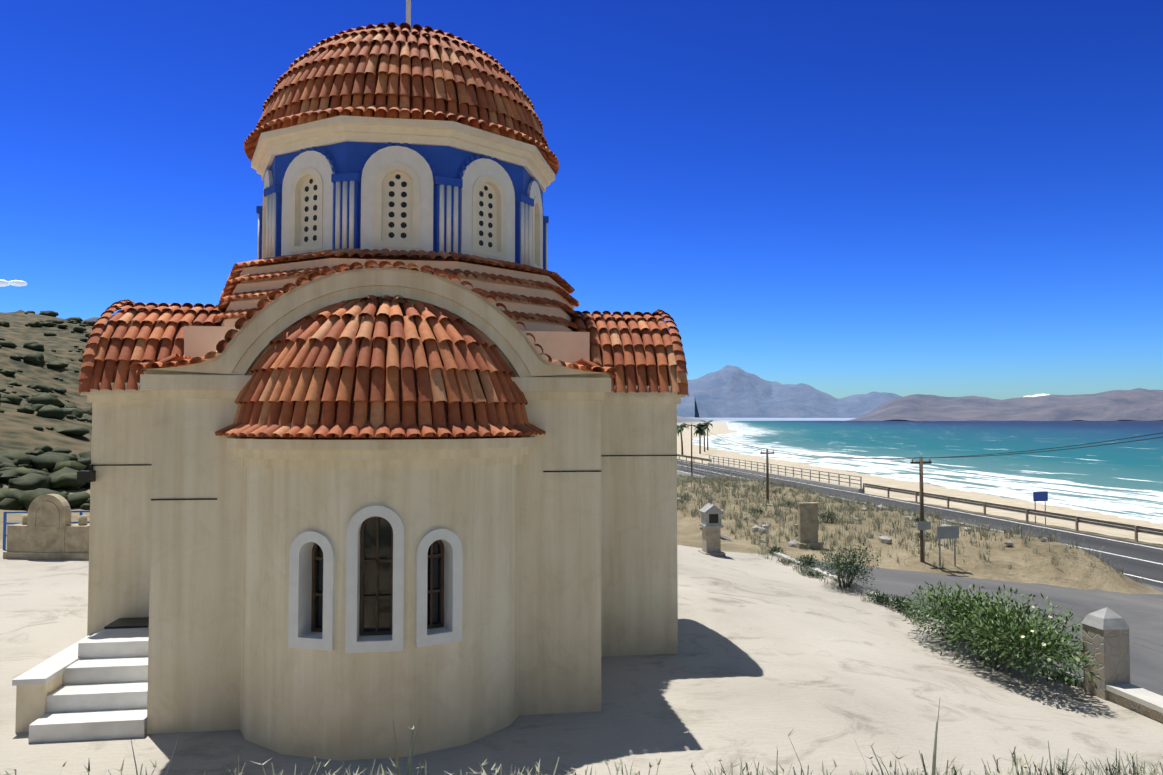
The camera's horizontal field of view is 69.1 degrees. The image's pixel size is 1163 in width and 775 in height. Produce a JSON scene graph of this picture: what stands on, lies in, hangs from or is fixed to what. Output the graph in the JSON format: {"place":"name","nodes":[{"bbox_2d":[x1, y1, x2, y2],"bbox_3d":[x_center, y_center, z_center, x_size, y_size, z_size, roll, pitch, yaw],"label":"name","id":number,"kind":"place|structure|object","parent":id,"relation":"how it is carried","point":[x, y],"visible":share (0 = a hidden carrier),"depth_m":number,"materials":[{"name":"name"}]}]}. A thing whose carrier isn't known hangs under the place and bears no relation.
{"place":"outdoors","nodes":[
{"label":"outdoors","id":0,"kind":"place"},
{"bbox_2d":[82,315,112,324],"bbox_3d":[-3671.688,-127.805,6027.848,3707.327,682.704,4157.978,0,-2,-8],"label":"mountain","id":1,"kind":"structure","parent":0,"point":[94,319],"depth_m":5461.82,"materials":[{"name":"stone"}]},
{"bbox_2d":[12,0,688,760],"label":"church","id":2,"kind":"structure","parent":0,"point":[384,438],"depth_m":9.30,"materials":[{"name":"paint"}]},
{"bbox_2d":[0,279,1048,396],"bbox_3d":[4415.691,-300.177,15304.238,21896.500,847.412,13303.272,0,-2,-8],"label":"cloud","id":3,"kind":"structure","parent":0,"point":[3,283],"depth_m":7469.05,"materials":[{"name":"white"}]},
{"bbox_2d":[0,312,1162,593],"bbox_3d":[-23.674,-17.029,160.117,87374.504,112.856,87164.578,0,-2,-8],"label":"terrain","id":4,"kind":"structure","parent":0,"point":[1078,568],"depth_m":42.50,"materials":[{"name":"beige sand"}]},
{"bbox_2d":[0,310,100,510],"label":"shrubs","id":5,"kind":"object","parent":4,"relation":"on","point":[25,481],"visible":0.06,"depth_m":37.69,"materials":[{"name":"green plant"}]},
{"bbox_2d":[108,700,1008,774],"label":"tall stalks","id":6,"kind":"object","parent":4,"relation":"on","point":[835,766],"visible":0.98,"depth_m":4.01,"materials":[{"name":"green plant"}]},
{"bbox_2d":[0,545,1162,774],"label":"paved platform","id":7,"kind":"structure","parent":4,"relation":"on","point":[768,655],"depth_m":10.11,"materials":[{"name":"concrete"}]},
{"bbox_2d":[3,494,89,559],"bbox_3d":[-12.632,3.313,20.409,2.100,1.525,0.900,0,-2,6],"label":"stone fountain monument","id":8,"kind":"object","parent":7,"relation":"on","point":[45,529],"visible":0.94,"depth_m":19.99,"materials":[{"name":"stone"}]},
{"bbox_2d":[3,510,89,548],"bbox_3d":[-11.128,3.663,22.042,7.250,0.950,0.050,0,-2,-8],"label":"blue railing","id":9,"kind":"object","parent":7,"relation":"on","point":[4,528],"visible":0.23,"depth_m":21.51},
{"bbox_2d":[777,556,794,564],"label":"edge weed clump","id":10,"kind":"object","parent":7,"relation":"on","point":[784,560],"visible":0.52,"depth_m":23.01,"materials":[{"name":"green plant"}]},
{"bbox_2d":[799,568,823,578],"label":"edge weed clump","id":11,"kind":"object","parent":7,"relation":"on","point":[808,572],"visible":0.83,"depth_m":21.00,"materials":[{"name":"green plant"}]},
{"bbox_2d":[864,589,896,607],"bbox_3d":[6.405,4.511,17.947,0.628,0.469,1.241,0,-2,-8],"label":"edge weed clump","id":12,"kind":"object","parent":7,"relation":"on","point":[877,598],"visible":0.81,"depth_m":17.90,"materials":[{"name":"green plant"}]},
{"bbox_2d":[899,607,928,622],"bbox_3d":[6.516,4.521,16.544,0.522,0.345,1.036,0,-2,-8],"label":"edge weed clump","id":13,"kind":"object","parent":7,"relation":"on","point":[910,613],"visible":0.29,"depth_m":16.55,"materials":[{"name":"green plant"}]},
{"bbox_2d":[930,627,969,644],"bbox_3d":[6.608,4.410,15.025,0.808,0.450,1.109,0,-2,-8],"label":"edge weed clump","id":14,"kind":"object","parent":7,"relation":"on","point":[948,634],"visible":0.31,"depth_m":15.02,"materials":[{"name":"green plant"}]},
{"bbox_2d":[1041,669,1080,686],"bbox_3d":[7.202,4.382,12.602,0.524,0.322,0.779,0,-2,-8],"label":"edge weed clump","id":15,"kind":"object","parent":7,"relation":"on","point":[1059,676],"visible":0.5,"depth_m":12.62,"materials":[{"name":"green plant"}]},
{"bbox_2d":[0,740,1162,774],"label":"grass","id":16,"kind":"structure","parent":4,"relation":"on","point":[1137,771],"depth_m":4.05,"materials":[{"name":"plant"}]},
{"bbox_2d":[677,423,688,454],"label":"palm tree","id":17,"kind":"object","parent":4,"relation":"on","point":[680,429],"visible":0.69,"depth_m":167.32,"materials":[{"name":"green plant"}]},
{"bbox_2d":[687,423,695,477],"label":"utility pole","id":18,"kind":"object","parent":4,"relation":"on","point":[691,451],"visible":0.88,"depth_m":69.51,"materials":[{"name":"brown wood"}]},
{"bbox_2d":[677,454,711,463],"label":"guardrail","id":19,"kind":"structure","parent":4,"relation":"on","point":[697,458],"depth_m":118.55,"materials":[{"name":"beige metal"}]},
{"bbox_2d":[694,426,705,453],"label":"palm tree","id":20,"kind":"object","parent":4,"relation":"on","point":[701,432],"visible":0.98,"depth_m":200.86,"materials":[{"name":"green plant"}]},
{"bbox_2d":[697,424,709,451],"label":"palm tree","id":21,"kind":"object","parent":4,"relation":"on","point":[704,425],"visible":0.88,"depth_m":224.71,"materials":[{"name":"green plant"}]},
{"bbox_2d":[701,420,712,449],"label":"palm tree","id":22,"kind":"object","parent":4,"relation":"on","point":[708,422],"visible":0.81,"depth_m":242.56,"materials":[{"name":"green plant"}]},
{"bbox_2d":[698,496,724,556],"bbox_3d":[3.561,3.799,23.187,0.600,1.640,0.600,0,-2,-8],"label":"roadside shrine","id":23,"kind":"object","parent":4,"relation":"on","point":[710,525],"visible":0.96,"depth_m":22.98,"materials":[{"name":"stone"}]},
{"bbox_2d":[746,507,766,515],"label":"mound shrub","id":24,"kind":"object","parent":4,"relation":"on","point":[755,510],"visible":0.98,"depth_m":35.37,"materials":[{"name":"green plant"}]},
{"bbox_2d":[760,449,773,503],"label":"utility pole","id":25,"kind":"object","parent":4,"relation":"on","point":[767,475],"visible":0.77,"depth_m":41.24,"materials":[{"name":"brown wood"}]},
{"bbox_2d":[677,455,862,492],"bbox_3d":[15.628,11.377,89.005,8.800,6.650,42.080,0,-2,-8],"label":"fence","id":26,"kind":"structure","parent":4,"relation":"on","point":[827,484],"depth_m":82.75,"materials":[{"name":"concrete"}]},
{"bbox_2d":[765,546,784,554],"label":"green shrub","id":27,"kind":"object","parent":4,"relation":"on","point":[775,549],"visible":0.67,"depth_m":24.50,"materials":[{"name":"green plant"}]},
{"bbox_2d":[781,500,803,507],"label":"mound shrub","id":28,"kind":"object","parent":4,"relation":"on","point":[787,502],"visible":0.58,"depth_m":39.84,"materials":[{"name":"green plant"}]},
{"bbox_2d":[795,554,819,568],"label":"green shrub","id":29,"kind":"object","parent":4,"relation":"on","point":[808,561],"visible":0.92,"depth_m":22.12,"materials":[{"name":"green plant"}]},
{"bbox_2d":[797,502,822,548],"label":"memorial stone slab","id":30,"kind":"structure","parent":4,"relation":"on","point":[808,521],"depth_m":27.90,"materials":[{"name":"stone"}]},
{"bbox_2d":[818,507,841,522],"bbox_3d":[9.351,4.914,32.216,1.026,0.694,1.226,0,-2,-8],"label":"mound shrub","id":31,"kind":"object","parent":4,"relation":"on","point":[828,514],"visible":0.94,"depth_m":32.07,"materials":[{"name":"green plant"}]},
{"bbox_2d":[816,543,881,588],"bbox_3d":[6.122,4.208,19.525,1.503,1.192,1.878,-1,-3,32],"label":"green shrub","id":32,"kind":"object","parent":4,"relation":"on","point":[843,565],"visible":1,"depth_m":19.43,"materials":[{"name":"green plant"}]},
{"bbox_2d":[677,497,1047,546],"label":"rocks","id":33,"kind":"object","parent":4,"relation":"on","point":[884,539],"visible":0.48,"depth_m":30.42,"materials":[{"name":"grey stone"}]},
{"bbox_2d":[758,548,1035,667],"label":"edge weeds","id":34,"kind":"object","parent":4,"relation":"on","point":[836,582],"visible":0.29,"depth_m":19.82,"materials":[{"name":"green plant"}]},
{"bbox_2d":[879,594,915,611],"bbox_3d":[6.514,4.484,17.412,0.550,0.482,1.252,0,-2,-8],"label":"green shrub","id":35,"kind":"object","parent":4,"relation":"on","point":[898,599],"visible":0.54,"depth_m":17.21,"materials":[{"name":"green plant"}]},
{"bbox_2d":[677,473,1144,582],"bbox_3d":[9.881,6.355,45.760,14.231,2.425,38.472,0,-2,-8],"label":"dry grass mound","id":36,"kind":"object","parent":4,"relation":"on","point":[720,480],"depth_m":34.53,"materials":[{"name":"beige plant"}]},
{"bbox_2d":[913,517,926,522],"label":"mound shrub","id":37,"kind":"object","parent":4,"relation":"on","point":[916,519],"visible":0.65,"depth_m":34.35,"materials":[{"name":"green plant"}]},
{"bbox_2d":[910,458,931,562],"bbox_3d":[10.955,4.070,27.199,0.700,3.670,0.150,0,-2,-8],"label":"utility pole","id":38,"kind":"object","parent":4,"relation":"on","point":[920,462],"visible":0.73,"depth_m":27.17,"materials":[{"name":"brown wood"}]},
{"bbox_2d":[681,424,1162,458],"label":"power lines","id":39,"kind":"object","parent":38,"relation":"attached to","point":[972,455],"visible":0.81,"depth_m":22.71,"materials":[{"name":"black metal"}]},
{"bbox_2d":[913,530,931,538],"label":"mound shrub","id":40,"kind":"object","parent":4,"relation":"on","point":[926,533],"visible":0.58,"depth_m":30.19,"materials":[{"name":"green plant"}]},
{"bbox_2d":[917,521,930,562],"bbox_3d":[10.983,5.064,27.102,0.480,1.523,0.077,0,-2,-12],"label":"road sign back","id":41,"kind":"object","parent":4,"relation":"on","point":[923,525],"visible":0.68,"depth_m":27.09,"materials":[{"name":"grey metal"}]},
{"bbox_2d":[772,552,1083,686],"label":"platform kerb","id":42,"kind":"structure","parent":4,"relation":"on","point":[857,587],"depth_m":18.83,"materials":[{"name":"stone"}]},
{"bbox_2d":[700,527,1162,695],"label":"asphalt apron","id":43,"kind":"object","parent":4,"relation":"on","point":[1141,615],"visible":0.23,"depth_m":22.84,"materials":[{"name":"grey asphalt"}]},
{"bbox_2d":[937,526,958,566],"bbox_3d":[11.688,5.173,26.979,0.780,1.491,0.077,0,-2,-12],"label":"road sign back","id":44,"kind":"object","parent":4,"relation":"on","point":[947,532],"visible":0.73,"depth_m":26.96,"materials":[{"name":"grey metal"}]},
{"bbox_2d":[900,582,1104,691],"bbox_3d":[6.682,3.887,13.540,2.306,1.371,4.983,0,-2,-8],"label":"oleander bush","id":45,"kind":"object","parent":4,"relation":"on","point":[996,625],"visible":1,"depth_m":12.89,"materials":[{"name":"green plant"}]},
{"bbox_2d":[863,483,1162,541],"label":"guardrail","id":46,"kind":"structure","parent":4,"relation":"on","point":[1121,526],"depth_m":48.92,"materials":[{"name":"metal"}]},
{"bbox_2d":[1033,491,1047,524],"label":"blue road sign","id":47,"kind":"object","parent":4,"relation":"on","point":[1040,496],"visible":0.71,"depth_m":49.02,"materials":[{"name":"blue metal"}]},
{"bbox_2d":[1081,607,1129,699],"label":"stone pillar","id":48,"kind":"structure","parent":4,"relation":"on","point":[1106,635],"depth_m":11.81,"materials":[{"name":"beige stone"}]},
{"bbox_2d":[1105,683,1162,723],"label":"stone wall","id":49,"kind":"structure","parent":4,"relation":"on","point":[1142,701],"depth_m":11.30,"materials":[{"name":"stone"}]},
{"bbox_2d":[0,0,1162,399],"label":"sky","id":50,"kind":"structure","parent":0,"point":[839,199],"materials":[{"name":"blue"}]},
{"bbox_2d":[677,394,694,416],"bbox_3d":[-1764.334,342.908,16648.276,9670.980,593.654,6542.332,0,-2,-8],"label":"mountain","id":51,"kind":"structure","parent":0,"point":[686,407],"depth_m":14360.41,"materials":[{"name":"blue stone"}]},
{"bbox_2d":[687,365,901,417],"bbox_3d":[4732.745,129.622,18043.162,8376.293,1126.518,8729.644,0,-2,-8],"label":"blue mountain","id":52,"kind":"structure","parent":0,"point":[728,391],"depth_m":15563.90,"materials":[{"name":"blue stone"}]},
{"bbox_2d":[677,460,1162,587],"bbox_3d":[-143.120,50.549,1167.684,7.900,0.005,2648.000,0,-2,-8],"label":"road","id":53,"kind":"structure","parent":0,"point":[1134,559],"depth_m":44.22,"materials":[{"name":"grey asphalt"}]},
{"bbox_2d":[692,420,1162,523],"bbox_3d":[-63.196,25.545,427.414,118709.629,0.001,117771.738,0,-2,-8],"label":"sea water","id":54,"kind":"structure","parent":0,"point":[1122,480],"depth_m":230.77,"materials":[{"name":"teal liquid"}]},
{"bbox_2d":[847,388,1162,420],"bbox_3d":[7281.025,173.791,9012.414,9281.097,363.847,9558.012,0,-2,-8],"label":"mountain ridge","id":55,"kind":"structure","parent":0,"point":[1139,404],"depth_m":8486.66,"materials":[{"name":"stone"}]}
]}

